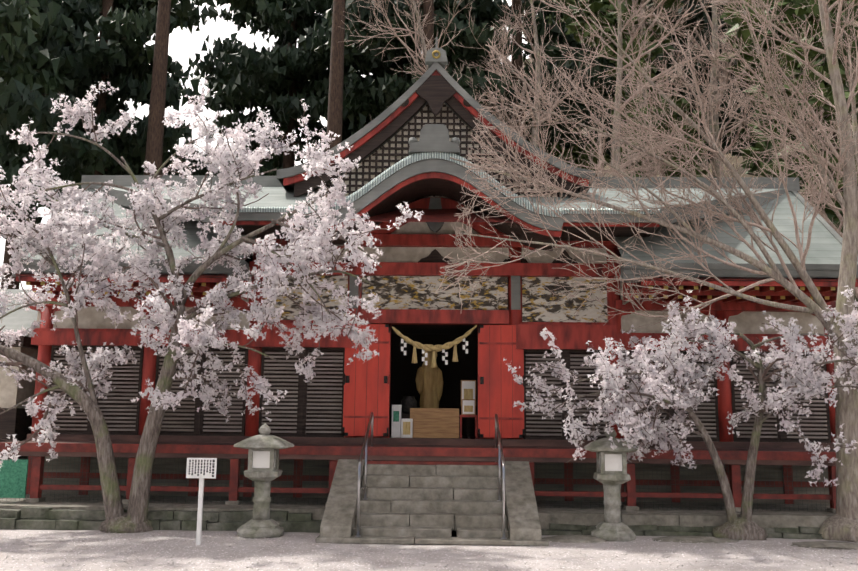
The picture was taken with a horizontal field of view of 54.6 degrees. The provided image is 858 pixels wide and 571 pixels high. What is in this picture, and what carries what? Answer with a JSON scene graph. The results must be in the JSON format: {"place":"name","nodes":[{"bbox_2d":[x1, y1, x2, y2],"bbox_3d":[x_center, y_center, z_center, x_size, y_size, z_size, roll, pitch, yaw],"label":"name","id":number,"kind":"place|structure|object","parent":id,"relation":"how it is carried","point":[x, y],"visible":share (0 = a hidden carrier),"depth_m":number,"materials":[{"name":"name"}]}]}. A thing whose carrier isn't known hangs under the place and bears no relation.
{"place":"outdoors","nodes":[
{"label":"outdoors","id":0,"kind":"place"},
{"bbox_2d":[0,0,93,239],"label":"cedar","id":1,"kind":"object","parent":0,"point":[32,21],"depth_m":28.65,"materials":[{"name":"green plant"}]},
{"bbox_2d":[0,34,140,288],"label":"tree","id":2,"kind":"object","parent":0,"point":[113,105],"depth_m":35.52,"materials":[{"name":"green plant"}]},
{"bbox_2d":[2,0,229,202],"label":"cedar","id":3,"kind":"object","parent":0,"point":[120,28],"depth_m":33.80,"materials":[{"name":"green plant"}]},
{"bbox_2d":[0,0,537,288],"bbox_3d":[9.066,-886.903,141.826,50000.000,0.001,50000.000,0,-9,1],"label":"sky","id":4,"kind":"structure","parent":0,"point":[185,44],"depth_m":2053.45,"materials":[{"name":"white"}]},
{"bbox_2d":[188,0,371,175],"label":"cedar","id":5,"kind":"object","parent":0,"point":[240,79],"depth_m":43.77,"materials":[{"name":"green plant"}]},
{"bbox_2d":[265,0,510,141],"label":"cedar","id":6,"kind":"object","parent":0,"point":[380,91],"depth_m":40.82,"materials":[{"name":"green plant"}]},
{"bbox_2d":[324,0,522,73],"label":"tree","id":7,"kind":"object","parent":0,"point":[465,38],"depth_m":36.72,"materials":[{"name":"green plant"}]},
{"bbox_2d":[0,16,857,570],"bbox_3d":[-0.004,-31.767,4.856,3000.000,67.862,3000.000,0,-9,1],"label":"ground","id":8,"kind":"structure","parent":0,"point":[738,554],"depth_m":11.02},
{"bbox_2d":[0,289,37,497],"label":"background building","id":9,"kind":"structure","parent":8,"relation":"on","point":[17,420],"depth_m":16.36,"materials":[{"name":"paint"}]},
{"bbox_2d":[144,0,232,174],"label":"trunk","id":10,"kind":"object","parent":8,"relation":"on","point":[154,143],"depth_m":31.45,"materials":[{"name":"brown plant"}]},
{"bbox_2d":[186,458,216,544],"bbox_3d":[-3.217,3.038,11.695,0.420,1.200,0.082,0,-9,1],"label":"notice sign","id":11,"kind":"object","parent":8,"relation":"on","point":[201,469],"visible":1,"depth_m":11.72,"materials":[{"name":"white paint"}]},
{"bbox_2d":[0,79,417,532],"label":"cherry tree","id":12,"kind":"object","parent":8,"relation":"on","point":[133,519],"visible":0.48,"depth_m":13.13,"materials":[{"name":"pink plant"}]},
{"bbox_2d":[0,77,423,467],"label":"cherry blossoms","id":13,"kind":"object","parent":12,"relation":"attached to","point":[91,244],"visible":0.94,"depth_m":13.21,"materials":[{"name":"pink plant"}]},
{"bbox_2d":[233,423,293,538],"bbox_3d":[-2.541,2.997,12.712,0.874,1.764,0.830,0,-9,1],"label":"stone lantern","id":14,"kind":"object","parent":8,"relation":"on","point":[263,471],"visible":0.94,"depth_m":12.56,"materials":[{"name":"grey stone"}]},
{"bbox_2d":[326,0,344,150],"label":"cedar","id":15,"kind":"object","parent":8,"relation":"on","point":[335,109],"visible":0.29,"depth_m":32.43,"materials":[{"name":"brown plant"}]},
{"bbox_2d":[341,0,492,120],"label":"hill tree","id":16,"kind":"object","parent":8,"relation":"on","point":[422,41],"visible":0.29,"depth_m":28.74,"materials":[{"name":"brown plant"}]},
{"bbox_2d":[0,494,857,549],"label":"stone platform","id":17,"kind":"structure","parent":8,"relation":"on","point":[569,522],"depth_m":13.20,"materials":[{"name":"stone"}]},
{"bbox_2d":[0,197,857,512],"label":"shrine hall","id":18,"kind":"structure","parent":17,"relation":"on","point":[320,419],"depth_m":15.68,"materials":[{"name":"red wood"}]},
{"bbox_2d":[415,344,443,407],"bbox_3d":[0.008,2.176,17.291,0.600,1.900,0.500,0,-9,1],"label":"wooden statue","id":19,"kind":"object","parent":18,"relation":"on","point":[429,382],"visible":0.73,"depth_m":17.18,"materials":[{"name":"brown wood"}]},
{"bbox_2d":[10,37,857,282],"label":"roof","id":20,"kind":"structure","parent":18,"relation":"on","point":[411,140],"depth_m":15.42,"materials":[{"name":"grey metal"}]},
{"bbox_2d":[391,380,476,438],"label":"shrine goods","id":21,"kind":"object","parent":18,"relation":"on","point":[402,427],"visible":0.96,"depth_m":15.97},
{"bbox_2d":[410,408,458,437],"bbox_3d":[0.113,2.679,16.192,0.940,0.560,0.665,0,-9,1],"label":"offering box","id":22,"kind":"object","parent":18,"relation":"on","point":[435,422],"visible":0.96,"depth_m":15.89,"materials":[{"name":"brown wood"}]},
{"bbox_2d":[392,325,476,367],"bbox_3d":[0.096,1.145,15.753,1.626,0.830,0.138,0,-9,1],"label":"shimenawa rope","id":23,"kind":"object","parent":18,"relation":"attached to","point":[434,348],"visible":1,"depth_m":15.72,"materials":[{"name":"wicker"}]},
{"bbox_2d":[0,531,857,570],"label":"fallen petals","id":24,"kind":"object","parent":8,"relation":"on","point":[383,553],"visible":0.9,"depth_m":11.00,"materials":[{"name":"pink plant"}]},
{"bbox_2d":[0,534,857,570],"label":"gravel pebbles","id":25,"kind":"object","parent":8,"relation":"on","point":[386,558],"visible":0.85,"depth_m":10.89,"materials":[{"name":"grey gravel"}]},
{"bbox_2d":[315,459,548,545],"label":"stone stairs","id":26,"kind":"structure","parent":8,"relation":"on","point":[419,504],"depth_m":12.88,"materials":[{"name":"stone"}]},
{"bbox_2d":[355,412,373,536],"bbox_3d":[-1.008,2.965,13.243,0.090,1.880,2.036,0,-9,1],"label":"handrail","id":27,"kind":"object","parent":26,"relation":"on","point":[371,423],"visible":0.88,"depth_m":13.15,"materials":[{"name":"silver metal"}]},
{"bbox_2d":[495,414,506,538],"bbox_3d":[1.122,2.979,13.190,0.090,1.880,2.036,0,-9,1],"label":"handrail","id":28,"kind":"object","parent":26,"relation":"on","point":[500,452],"visible":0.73,"depth_m":12.96,"materials":[{"name":"silver metal"}]},
{"bbox_2d":[454,0,613,167],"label":"hill tree","id":29,"kind":"object","parent":8,"relation":"on","point":[539,77],"visible":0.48,"depth_m":34.85,"materials":[{"name":"brown plant"}]},
{"bbox_2d":[522,0,697,176],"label":"tree","id":30,"kind":"object","parent":8,"relation":"on","point":[583,157],"depth_m":42.38,"materials":[{"name":"green plant"}]},
{"bbox_2d":[584,427,637,541],"bbox_3d":[2.812,3.057,12.778,0.842,1.764,0.816,0,-9,1],"label":"stone lantern","id":31,"kind":"object","parent":8,"relation":"on","point":[611,475],"visible":0.94,"depth_m":12.63,"materials":[{"name":"grey stone"}]},
{"bbox_2d":[553,0,712,176],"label":"hill tree","id":32,"kind":"object","parent":8,"relation":"on","point":[596,6],"depth_m":34.67,"materials":[{"name":"green plant"}]},
{"bbox_2d":[549,0,733,176],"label":"hill tree","id":33,"kind":"object","parent":8,"relation":"on","point":[633,36],"visible":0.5,"depth_m":29.18,"materials":[{"name":"brown plant"}]},
{"bbox_2d":[435,0,857,542],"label":"bare tree","id":34,"kind":"object","parent":8,"relation":"on","point":[841,524],"visible":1,"depth_m":13.42,"materials":[{"name":"brown plant"}]},
{"bbox_2d":[509,288,857,540],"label":"cherry tree","id":35,"kind":"object","parent":8,"relation":"on","point":[744,526],"visible":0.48,"depth_m":12.93,"materials":[{"name":"pink plant"}]},
{"bbox_2d":[503,285,857,486],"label":"cherry blossoms","id":36,"kind":"object","parent":35,"relation":"attached to","point":[654,382],"visible":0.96,"depth_m":12.68,"materials":[{"name":"pink plant"}]},
{"bbox_2d":[598,0,778,164],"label":"hill evergreen","id":37,"kind":"object","parent":8,"relation":"on","point":[702,16],"depth_m":44.97,"materials":[{"name":"green plant"}]},
{"bbox_2d":[657,0,766,176],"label":"hill tree","id":38,"kind":"object","parent":8,"relation":"on","point":[714,23],"visible":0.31,"depth_m":39.31,"materials":[{"name":"brown plant"}]},
{"bbox_2d":[712,0,857,301],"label":"hill tree","id":39,"kind":"object","parent":8,"relation":"on","point":[800,13],"depth_m":29.25,"materials":[{"name":"plant"}]},
{"bbox_2d":[724,0,857,198],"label":"tree","id":40,"kind":"object","parent":8,"relation":"on","point":[809,19],"depth_m":45.47,"materials":[{"name":"green plant"}]},
{"bbox_2d":[732,12,857,315],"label":"hill tree","id":41,"kind":"object","parent":8,"relation":"on","point":[832,206],"visible":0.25,"depth_m":24.63,"materials":[{"name":"brown plant"}]},
{"bbox_2d":[398,0,648,155],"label":"cedar","id":42,"kind":"object","parent":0,"point":[490,10],"depth_m":38.95,"materials":[{"name":"green plant"}]},
{"bbox_2d":[719,0,840,122],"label":"hill tree","id":43,"kind":"object","parent":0,"point":[815,45],"depth_m":43.17,"materials":[{"name":"green plant"}]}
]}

